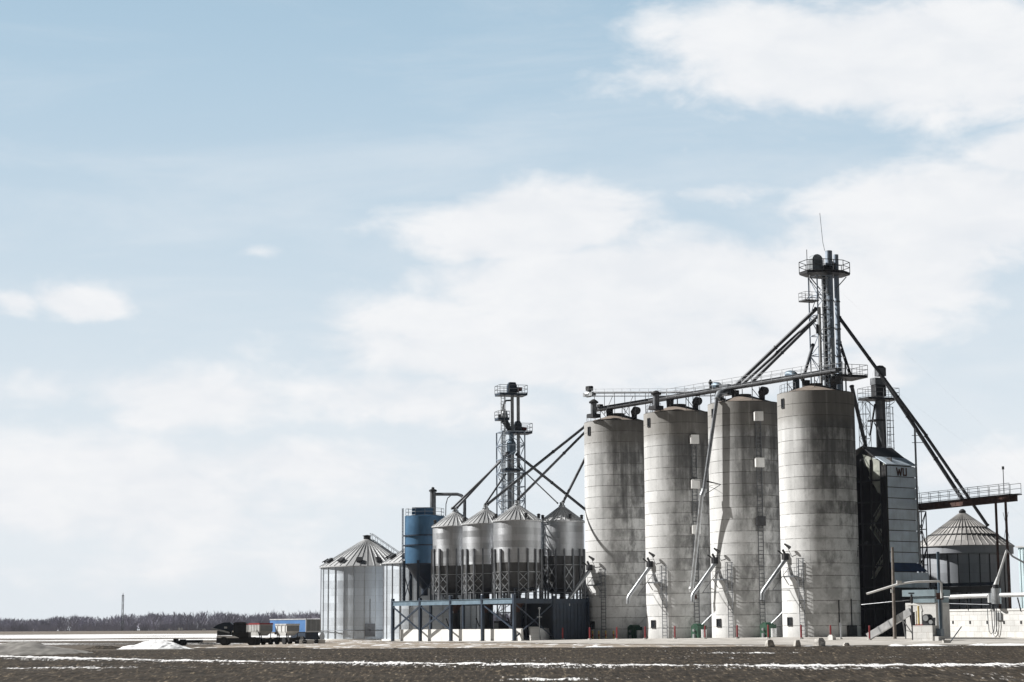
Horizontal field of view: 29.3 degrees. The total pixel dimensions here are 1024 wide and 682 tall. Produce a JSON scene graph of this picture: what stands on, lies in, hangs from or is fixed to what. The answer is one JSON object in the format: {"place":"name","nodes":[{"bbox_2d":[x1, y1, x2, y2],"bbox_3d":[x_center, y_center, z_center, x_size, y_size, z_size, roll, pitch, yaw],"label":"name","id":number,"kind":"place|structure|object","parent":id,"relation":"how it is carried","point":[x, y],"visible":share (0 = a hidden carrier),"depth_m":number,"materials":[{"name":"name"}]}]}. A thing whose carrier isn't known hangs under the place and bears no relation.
{"place":"outdoors","nodes":[
{"label":"outdoors","id":0,"kind":"place"},
{"bbox_2d":[0,630,1023,681],"bbox_3d":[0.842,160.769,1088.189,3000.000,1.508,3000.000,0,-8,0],"label":"field","id":1,"kind":"structure","parent":0,"point":[963,663],"depth_m":103.81,"materials":[{"name":"soil"}]},
{"bbox_2d":[0,641,92,654],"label":"gravel heap","id":2,"kind":"object","parent":1,"relation":"on","point":[23,648],"visible":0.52,"depth_m":153.34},
{"bbox_2d":[86,645,120,648],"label":"soil heap","id":3,"kind":"object","parent":1,"relation":"on","point":[103,647],"visible":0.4,"depth_m":204.94,"materials":[{"name":"soil"}]},
{"bbox_2d":[121,595,123,630],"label":"radio mast","id":4,"kind":"object","parent":1,"relation":"on","point":[123,612],"visible":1,"depth_m":1426.63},
{"bbox_2d":[119,640,191,648],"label":"snow pile","id":5,"kind":"object","parent":1,"relation":"on","point":[156,644],"visible":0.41,"depth_m":202.94,"materials":[{"name":"snow"}]},
{"bbox_2d":[172,639,216,645],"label":"flat trailer","id":6,"kind":"object","parent":1,"relation":"on","point":[182,642],"visible":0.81,"depth_m":252.11,"materials":[{"name":"black metal"}]},
{"bbox_2d":[0,608,1014,631],"bbox_3d":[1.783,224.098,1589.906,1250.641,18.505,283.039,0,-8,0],"label":"woods","id":7,"kind":"object","parent":1,"relation":"on","point":[155,622],"visible":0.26,"depth_m":1484.13,"materials":[{"name":"plant"}]},
{"bbox_2d":[193,640,971,648],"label":"gravel yard","id":8,"kind":"structure","parent":1,"relation":"on","point":[348,644],"depth_m":209.88,"materials":[{"name":"gravel"}]},
{"bbox_2d":[211,622,261,644],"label":"truck","id":9,"kind":"object","parent":8,"relation":"on","point":[240,633],"visible":0.93,"depth_m":252.24,"materials":[{"name":"black metal"}]},
{"bbox_2d":[248,623,272,644],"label":"grain wagon","id":10,"kind":"object","parent":8,"relation":"on","point":[260,629],"visible":0.79,"depth_m":254.50,"materials":[{"name":"white paint"}]},
{"bbox_2d":[273,624,299,643],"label":"grain wagon","id":11,"kind":"object","parent":8,"relation":"on","point":[286,630],"visible":0.91,"depth_m":253.06,"materials":[{"name":"white paint"}]},
{"bbox_2d":[270,618,320,642],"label":"semi trailer","id":12,"kind":"object","parent":8,"relation":"on","point":[309,628],"visible":0.56,"depth_m":256.80,"materials":[{"name":"blue paint"}]},
{"bbox_2d":[306,639,314,643],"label":"concrete block","id":13,"kind":"object","parent":8,"relation":"on","point":[310,641],"depth_m":246.84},
{"bbox_2d":[318,639,324,643],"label":"concrete block","id":14,"kind":"object","parent":8,"relation":"on","point":[320,641],"depth_m":246.84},
{"bbox_2d":[319,632,324,638],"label":"water tank","id":15,"kind":"object","parent":8,"relation":"on","point":[321,635],"visible":0.23,"depth_m":272.58,"materials":[{"name":"metal"}]},
{"bbox_2d":[319,533,398,640],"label":"grain bin","id":16,"kind":"object","parent":8,"relation":"on","point":[351,598],"visible":0.72,"depth_m":296.23,"materials":[{"name":"metal"}]},
{"bbox_2d":[365,624,374,635],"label":"door","id":17,"kind":"structure","parent":16,"relation":"in","point":[367,626],"depth_m":294.71,"materials":[{"name":"grey metal"}]},
{"bbox_2d":[382,548,480,640],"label":"grain bin","id":18,"kind":"object","parent":8,"relation":"on","point":[392,564],"visible":0.18,"depth_m":279.48,"materials":[{"name":"metal"}]},
{"bbox_2d":[391,588,589,640],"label":"steel platform","id":19,"kind":"structure","parent":8,"relation":"on","point":[572,620],"depth_m":253.59,"materials":[{"name":"blue paint"}]},
{"bbox_2d":[402,507,444,600],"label":"blue tank","id":20,"kind":"object","parent":19,"relation":"on","point":[418,535],"visible":0.84,"depth_m":270.64,"materials":[{"name":"metal"}]},
{"bbox_2d":[429,487,465,516],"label":"exhaust pipe","id":21,"kind":"object","parent":20,"relation":"attached to","point":[433,493],"visible":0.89,"depth_m":272.28,"materials":[{"name":"metal"}]},
{"bbox_2d":[446,605,461,628],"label":"discharge chute","id":22,"kind":"object","parent":19,"relation":"hanging from","point":[456,608],"visible":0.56,"depth_m":265.02,"materials":[{"name":"metal"}]},
{"bbox_2d":[431,507,478,599],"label":"hopper bin","id":23,"kind":"object","parent":19,"relation":"on","point":[446,559],"visible":0.57,"depth_m":263.99,"materials":[{"name":"metal"}]},
{"bbox_2d":[476,604,491,628],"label":"discharge chute","id":24,"kind":"object","parent":19,"relation":"hanging from","point":[486,615],"visible":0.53,"depth_m":258.61,"materials":[{"name":"metal"}]},
{"bbox_2d":[461,505,510,599],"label":"hopper bin","id":25,"kind":"object","parent":19,"relation":"on","point":[476,553],"visible":0.65,"depth_m":257.57,"materials":[{"name":"metal"}]},
{"bbox_2d":[486,425,583,505],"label":"grain spout","id":26,"kind":"object","parent":25,"relation":"attached to","point":[534,466],"visible":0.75,"depth_m":265.75,"materials":[{"name":"metal"}]},
{"bbox_2d":[507,603,523,627],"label":"discharge chute","id":27,"kind":"object","parent":19,"relation":"hanging from","point":[518,618],"visible":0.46,"depth_m":252.16,"materials":[{"name":"metal"}]},
{"bbox_2d":[492,501,542,598],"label":"hopper bin","id":28,"kind":"object","parent":19,"relation":"on","point":[517,556],"visible":0.97,"depth_m":251.24,"materials":[{"name":"metal"}]},
{"bbox_2d":[517,432,583,500],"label":"grain spout","id":29,"kind":"object","parent":28,"relation":"attached to","point":[546,470],"visible":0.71,"depth_m":261.23,"materials":[{"name":"metal"}]},
{"bbox_2d":[541,502,585,598],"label":"hopper bin","id":30,"kind":"object","parent":19,"relation":"on","point":[562,544],"visible":0.85,"depth_m":262.76,"materials":[{"name":"metal"}]},
{"bbox_2d":[561,459,583,502],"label":"grain spout","id":31,"kind":"object","parent":30,"relation":"attached to","point":[573,481],"visible":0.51,"depth_m":268.41,"materials":[{"name":"metal"}]},
{"bbox_2d":[494,621,508,628],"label":"control cabinet","id":32,"kind":"object","parent":8,"relation":"on","point":[500,625],"visible":0.29,"depth_m":255.64,"materials":[{"name":"metal"}]},
{"bbox_2d":[583,645,610,647],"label":"snow remnant","id":33,"kind":"object","parent":8,"relation":"on","point":[595,646],"visible":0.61,"depth_m":183.69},
{"bbox_2d":[764,640,774,646],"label":"concrete chunk","id":34,"kind":"object","parent":8,"relation":"on","point":[769,643],"visible":1,"depth_m":184.54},
{"bbox_2d":[793,640,800,646],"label":"concrete chunk","id":35,"kind":"object","parent":8,"relation":"on","point":[796,643],"visible":1,"depth_m":184.62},
{"bbox_2d":[813,638,825,646],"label":"concrete chunk","id":36,"kind":"object","parent":8,"relation":"on","point":[819,642],"visible":1,"depth_m":184.51,"materials":[{"name":"concrete"}]},
{"bbox_2d":[912,428,922,564],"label":"steel mast","id":37,"kind":"object","parent":8,"relation":"on","point":[916,477],"visible":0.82,"depth_m":237.72,"materials":[{"name":"metal"}]},
{"bbox_2d":[902,590,950,637],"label":"block hut","id":38,"kind":"object","parent":8,"relation":"on","point":[927,600],"visible":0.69,"depth_m":209.19,"materials":[{"name":"concrete"}]},
{"bbox_2d":[907,644,945,645],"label":"snow remnant","id":39,"kind":"object","parent":8,"relation":"on","point":[925,645],"visible":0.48,"depth_m":183.59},
{"bbox_2d":[988,643,1023,645],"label":"snow remnant","id":40,"kind":"object","parent":8,"relation":"on","point":[1009,644],"visible":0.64,"depth_m":183.19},
{"bbox_2d":[1015,546,1023,607],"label":"metal building","id":41,"kind":"structure","parent":8,"relation":"on","point":[1021,564],"depth_m":217.78,"materials":[{"name":"white"}]},
{"bbox_2d":[366,636,1023,644],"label":"concrete apron","id":42,"kind":"object","parent":1,"relation":"on","point":[882,640],"visible":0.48,"depth_m":210.32,"materials":[{"name":"concrete"}]},
{"bbox_2d":[400,629,522,640],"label":"wall","id":43,"kind":"structure","parent":42,"relation":"on","point":[459,634],"depth_m":257.29,"materials":[{"name":"concrete"}]},
{"bbox_2d":[494,382,532,639],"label":"bucket elevator","id":44,"kind":"object","parent":42,"relation":"on","point":[516,427],"visible":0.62,"depth_m":266.99,"materials":[{"name":"grey metal"}]},
{"bbox_2d":[451,453,508,509],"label":"grain spout","id":45,"kind":"object","parent":44,"relation":"attached to","point":[476,484],"visible":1,"depth_m":266.82,"materials":[{"name":"metal"}]},
{"bbox_2d":[456,452,507,508],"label":"grain spout","id":46,"kind":"object","parent":44,"relation":"attached to","point":[464,499],"visible":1,"depth_m":267.24,"materials":[{"name":"metal"}]},
{"bbox_2d":[484,473,505,504],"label":"grain spout","id":47,"kind":"object","parent":44,"relation":"attached to","point":[494,490],"visible":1,"depth_m":263.52,"materials":[{"name":"metal"}]},
{"bbox_2d":[518,465,557,503],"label":"grain spout","id":48,"kind":"object","parent":44,"relation":"attached to","point":[540,486],"visible":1,"depth_m":266.47,"materials":[{"name":"metal"}]},
{"bbox_2d":[515,453,584,510],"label":"grain spout","id":49,"kind":"object","parent":44,"relation":"attached to","point":[555,485],"visible":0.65,"depth_m":268.78,"materials":[{"name":"metal"}]},
{"bbox_2d":[529,627,538,639],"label":"concrete slab","id":50,"kind":"object","parent":42,"relation":"on","point":[533,633],"depth_m":249.55,"materials":[{"name":"concrete"}]},
{"bbox_2d":[538,607,540,639],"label":"stand pipe","id":51,"kind":"object","parent":42,"relation":"on","point":[539,608],"visible":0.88,"depth_m":248.74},
{"bbox_2d":[540,628,549,639],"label":"concrete slab","id":52,"kind":"object","parent":42,"relation":"on","point":[544,635],"depth_m":250.51,"materials":[{"name":"grey concrete"}]},
{"bbox_2d":[567,406,646,638],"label":"concrete silo","id":53,"kind":"object","parent":42,"relation":"on","point":[615,555],"visible":0.93,"depth_m":254.45,"materials":[{"name":"concrete"}]},
{"bbox_2d":[590,621,594,628],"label":"lower window","id":54,"kind":"structure","parent":53,"relation":"in","point":[592,623],"depth_m":253.87,"materials":[{"name":"glass"}]},
{"bbox_2d":[587,399,599,417],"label":"vent stack","id":55,"kind":"object","parent":53,"relation":"on","point":[593,403],"visible":1,"depth_m":257.04,"materials":[{"name":"grey metal"}]},
{"bbox_2d":[627,617,645,638],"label":"fan housing","id":56,"kind":"object","parent":42,"relation":"on","point":[632,631],"visible":0.94,"depth_m":249.74,"materials":[{"name":"green paint"}]},
{"bbox_2d":[637,630,641,637],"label":"white drum","id":57,"kind":"object","parent":42,"relation":"on","point":[639,633],"visible":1,"depth_m":248.52,"materials":[{"name":"grey metal"}]},
{"bbox_2d":[626,397,711,638],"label":"concrete silo","id":58,"kind":"object","parent":42,"relation":"on","point":[675,445],"visible":0.88,"depth_m":244.93,"materials":[{"name":"concrete"}]},
{"bbox_2d":[583,386,710,414],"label":"conveyor","id":59,"kind":"object","parent":58,"relation":"on","point":[589,392],"visible":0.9,"depth_m":256.87,"materials":[{"name":"grey metal"}]},
{"bbox_2d":[651,620,655,627],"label":"lower window","id":60,"kind":"structure","parent":58,"relation":"in","point":[653,622],"depth_m":244.35,"materials":[{"name":"glass"}]},
{"bbox_2d":[649,390,663,410],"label":"vent stack","id":61,"kind":"object","parent":58,"relation":"on","point":[655,406],"visible":1,"depth_m":247.12,"materials":[{"name":"grey metal"}]},
{"bbox_2d":[597,361,841,417],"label":"roof conveyor","id":62,"kind":"object","parent":58,"relation":"on","point":[668,399],"visible":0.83,"depth_m":240.64,"materials":[{"name":"metal"}]},
{"bbox_2d":[713,382,724,400],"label":"dust elbow","id":63,"kind":"object","parent":62,"relation":"attached to","point":[715,384],"visible":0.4,"depth_m":244.86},
{"bbox_2d":[691,614,711,637],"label":"fan housing","id":64,"kind":"object","parent":42,"relation":"on","point":[696,630],"visible":0.84,"depth_m":240.16,"materials":[{"name":"green paint"}]},
{"bbox_2d":[701,629,706,637],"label":"white drum","id":65,"kind":"object","parent":42,"relation":"on","point":[702,633],"visible":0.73,"depth_m":239.02,"materials":[{"name":"grey metal"}]},
{"bbox_2d":[691,386,782,637],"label":"concrete silo","id":66,"kind":"object","parent":42,"relation":"on","point":[745,540],"visible":0.96,"depth_m":235.36,"materials":[{"name":"concrete"}]},
{"bbox_2d":[716,619,720,626],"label":"lower window","id":67,"kind":"structure","parent":66,"relation":"in","point":[718,621],"depth_m":235.02,"materials":[{"name":"glass"}]},
{"bbox_2d":[714,384,732,399],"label":"spout collector","id":68,"kind":"object","parent":66,"relation":"attached to","point":[719,395],"visible":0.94,"depth_m":240.80,"materials":[{"name":"metal"}]},
{"bbox_2d":[688,399,720,598],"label":"loading spout","id":69,"kind":"object","parent":68,"relation":"attached to","point":[702,495],"visible":0.97,"depth_m":236.78,"materials":[{"name":"white metal"}]},
{"bbox_2d":[760,620,775,636],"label":"fan housing","id":70,"kind":"object","parent":42,"relation":"on","point":[763,629],"visible":0.74,"depth_m":230.66,"materials":[{"name":"green paint"}]},
{"bbox_2d":[771,628,776,636],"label":"white drum","id":71,"kind":"object","parent":42,"relation":"on","point":[773,632],"visible":0.95,"depth_m":229.40,"materials":[{"name":"grey metal"}]},
{"bbox_2d":[799,625,803,638],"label":"bollard","id":72,"kind":"object","parent":42,"relation":"on","point":[801,637],"visible":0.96,"depth_m":213.50,"materials":[{"name":"metal"}]},
{"bbox_2d":[760,375,867,636],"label":"concrete silo","id":73,"kind":"object","parent":42,"relation":"on","point":[818,566],"visible":0.97,"depth_m":225.92,"materials":[{"name":"concrete"}]},
{"bbox_2d":[787,617,792,625],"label":"lower window","id":74,"kind":"structure","parent":73,"relation":"in","point":[789,619],"depth_m":225.58,"materials":[{"name":"glass"}]},
{"bbox_2d":[785,370,799,389],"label":"dust elbow","id":75,"kind":"object","parent":73,"relation":"on","point":[796,381],"visible":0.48,"depth_m":233.51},
{"bbox_2d":[828,635,835,639],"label":"white block","id":76,"kind":"object","parent":42,"relation":"on","point":[831,637],"depth_m":207.63,"materials":[{"name":"paint"}]},
{"bbox_2d":[798,217,867,390],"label":"bucket elevator","id":77,"kind":"object","parent":42,"relation":"on","point":[827,272],"visible":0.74,"depth_m":241.29,"materials":[{"name":"grey metal"}]},
{"bbox_2d":[735,307,816,383],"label":"grain spout","id":78,"kind":"object","parent":77,"relation":"attached to","point":[782,340],"visible":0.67,"depth_m":242.10,"materials":[{"name":"metal"}]},
{"bbox_2d":[742,315,816,382],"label":"grain spout","id":79,"kind":"object","parent":77,"relation":"attached to","point":[769,359],"visible":0.67,"depth_m":242.48,"materials":[{"name":"metal"}]},
{"bbox_2d":[750,320,816,381],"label":"grain spout","id":80,"kind":"object","parent":77,"relation":"attached to","point":[781,352],"visible":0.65,"depth_m":241.75,"materials":[{"name":"metal"}]},
{"bbox_2d":[801,343,813,380],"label":"grain spout","id":81,"kind":"object","parent":77,"relation":"attached to","point":[809,356],"visible":0.76,"depth_m":239.70,"materials":[{"name":"metal"}]},
{"bbox_2d":[840,341,851,375],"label":"grain spout","id":82,"kind":"object","parent":77,"relation":"attached to","point":[845,361],"visible":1,"depth_m":239.95,"materials":[{"name":"metal"}]},
{"bbox_2d":[839,316,876,368],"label":"grain spout","id":83,"kind":"object","parent":77,"relation":"attached to","point":[840,318],"visible":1,"depth_m":242.65,"materials":[{"name":"metal"}]},
{"bbox_2d":[880,376,963,498],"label":"grain spout","id":84,"kind":"object","parent":83,"relation":"attached to","point":[933,455],"visible":0.7,"depth_m":241.16,"materials":[{"name":"metal"}]},
{"bbox_2d":[874,365,885,376],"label":"spout junction","id":85,"kind":"object","parent":84,"relation":"attached to","point":[882,369],"visible":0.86,"depth_m":242.68,"materials":[{"name":"metal"}]},
{"bbox_2d":[849,385,867,446],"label":"grain spout","id":86,"kind":"object","parent":77,"relation":"attached to","point":[858,415],"visible":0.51,"depth_m":239.95,"materials":[{"name":"metal"}]},
{"bbox_2d":[839,319,927,436],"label":"grain spout","id":87,"kind":"object","parent":77,"relation":"attached to","point":[883,378],"visible":1,"depth_m":240.77,"materials":[{"name":"metal"}]},
{"bbox_2d":[839,622,842,638],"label":"bollard","id":88,"kind":"object","parent":42,"relation":"on","point":[840,631],"visible":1,"depth_m":210.18,"materials":[{"name":"metal"}]},
{"bbox_2d":[857,367,899,447],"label":"bucket elevator","id":89,"kind":"object","parent":42,"relation":"on","point":[879,397],"visible":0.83,"depth_m":256.73,"materials":[{"name":"metal"}]},
{"bbox_2d":[861,547,909,638],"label":"timber pole","id":90,"kind":"object","parent":42,"relation":"on","point":[893,601],"visible":1,"depth_m":208.13,"materials":[{"name":"brown wood"}]},
{"bbox_2d":[866,608,914,638],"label":"inclined conveyor","id":91,"kind":"object","parent":42,"relation":"on","point":[888,624],"visible":0.64,"depth_m":208.13,"materials":[{"name":"white metal"}]},
{"bbox_2d":[856,446,928,635],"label":"grain dryer","id":92,"kind":"object","parent":42,"relation":"on","point":[886,500],"visible":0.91,"depth_m":235.22,"materials":[{"name":"galvanized steel"},{"name":"dark steel"}]},
{"bbox_2d":[908,593,913,639],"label":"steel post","id":93,"kind":"object","parent":42,"relation":"on","point":[911,597],"visible":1,"depth_m":204.43,"materials":[{"name":"metal"}]},
{"bbox_2d":[913,625,944,640],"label":"concrete plinth","id":94,"kind":"structure","parent":42,"relation":"on","point":[928,633],"depth_m":201.44,"materials":[{"name":"white concrete"}]},
{"bbox_2d":[908,604,935,625],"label":"pump engine","id":95,"kind":"object","parent":94,"relation":"on","point":[927,619],"visible":1,"depth_m":202.38,"materials":[{"name":"metal"}]},
{"bbox_2d":[936,552,943,628],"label":"steel post","id":96,"kind":"object","parent":42,"relation":"on","point":[940,605],"visible":0.76,"depth_m":206.05,"materials":[{"name":"metal"}]},
{"bbox_2d":[866,580,942,597],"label":"swing pipe","id":97,"kind":"object","parent":96,"relation":"attached to","point":[909,582],"visible":1,"depth_m":206.28,"materials":[{"name":"metal"}]},
{"bbox_2d":[934,582,993,608],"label":"walkway platform","id":98,"kind":"structure","parent":42,"relation":"on","point":[966,588],"depth_m":229.51,"materials":[{"name":"metal"}]},
{"bbox_2d":[921,509,1014,608],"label":"grain bin","id":99,"kind":"object","parent":42,"relation":"on","point":[962,542],"visible":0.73,"depth_m":240.87,"materials":[{"name":"metal"}]},
{"bbox_2d":[916,466,1021,608],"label":"catwalk bridge","id":100,"kind":"structure","parent":42,"relation":"on","point":[1004,498],"depth_m":228.07,"materials":[{"name":"metal"}]},
{"bbox_2d":[925,436,988,526],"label":"grain spout","id":101,"kind":"object","parent":100,"relation":"attached to","point":[954,477],"visible":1,"depth_m":239.26,"materials":[{"name":"metal"}]},
{"bbox_2d":[950,608,1023,637],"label":"block wall","id":102,"kind":"structure","parent":42,"relation":"on","point":[974,623],"depth_m":213.06,"materials":[{"name":"white concrete"}]},
{"bbox_2d":[944,585,1023,610],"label":"conveyor tube","id":103,"kind":"object","parent":102,"relation":"attached to","point":[995,595],"visible":0.89,"depth_m":211.52,"materials":[{"name":"white metal"}]},
{"bbox_2d":[987,607,994,633],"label":"hose loop","id":104,"kind":"object","parent":103,"relation":"hanging from","point":[988,621],"visible":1,"depth_m":211.82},
{"bbox_2d":[990,591,996,633],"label":"hose loop","id":105,"kind":"object","parent":103,"relation":"hanging from","point":[996,617],"visible":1,"depth_m":211.61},
{"bbox_2d":[992,549,1023,587],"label":"grain spout","id":106,"kind":"object","parent":103,"relation":"attached to","point":[996,582],"visible":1,"depth_m":210.99,"materials":[{"name":"white metal"}]},
{"bbox_2d":[997,613,1001,619],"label":"junction box","id":107,"kind":"object","parent":102,"relation":"attached to","point":[999,616],"visible":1,"depth_m":211.31,"materials":[{"name":"grey paint"}]},
{"bbox_2d":[0,0,1023,630],"label":"sky","id":108,"kind":"structure","parent":0,"point":[272,272],"materials":[{"name":"blue"}]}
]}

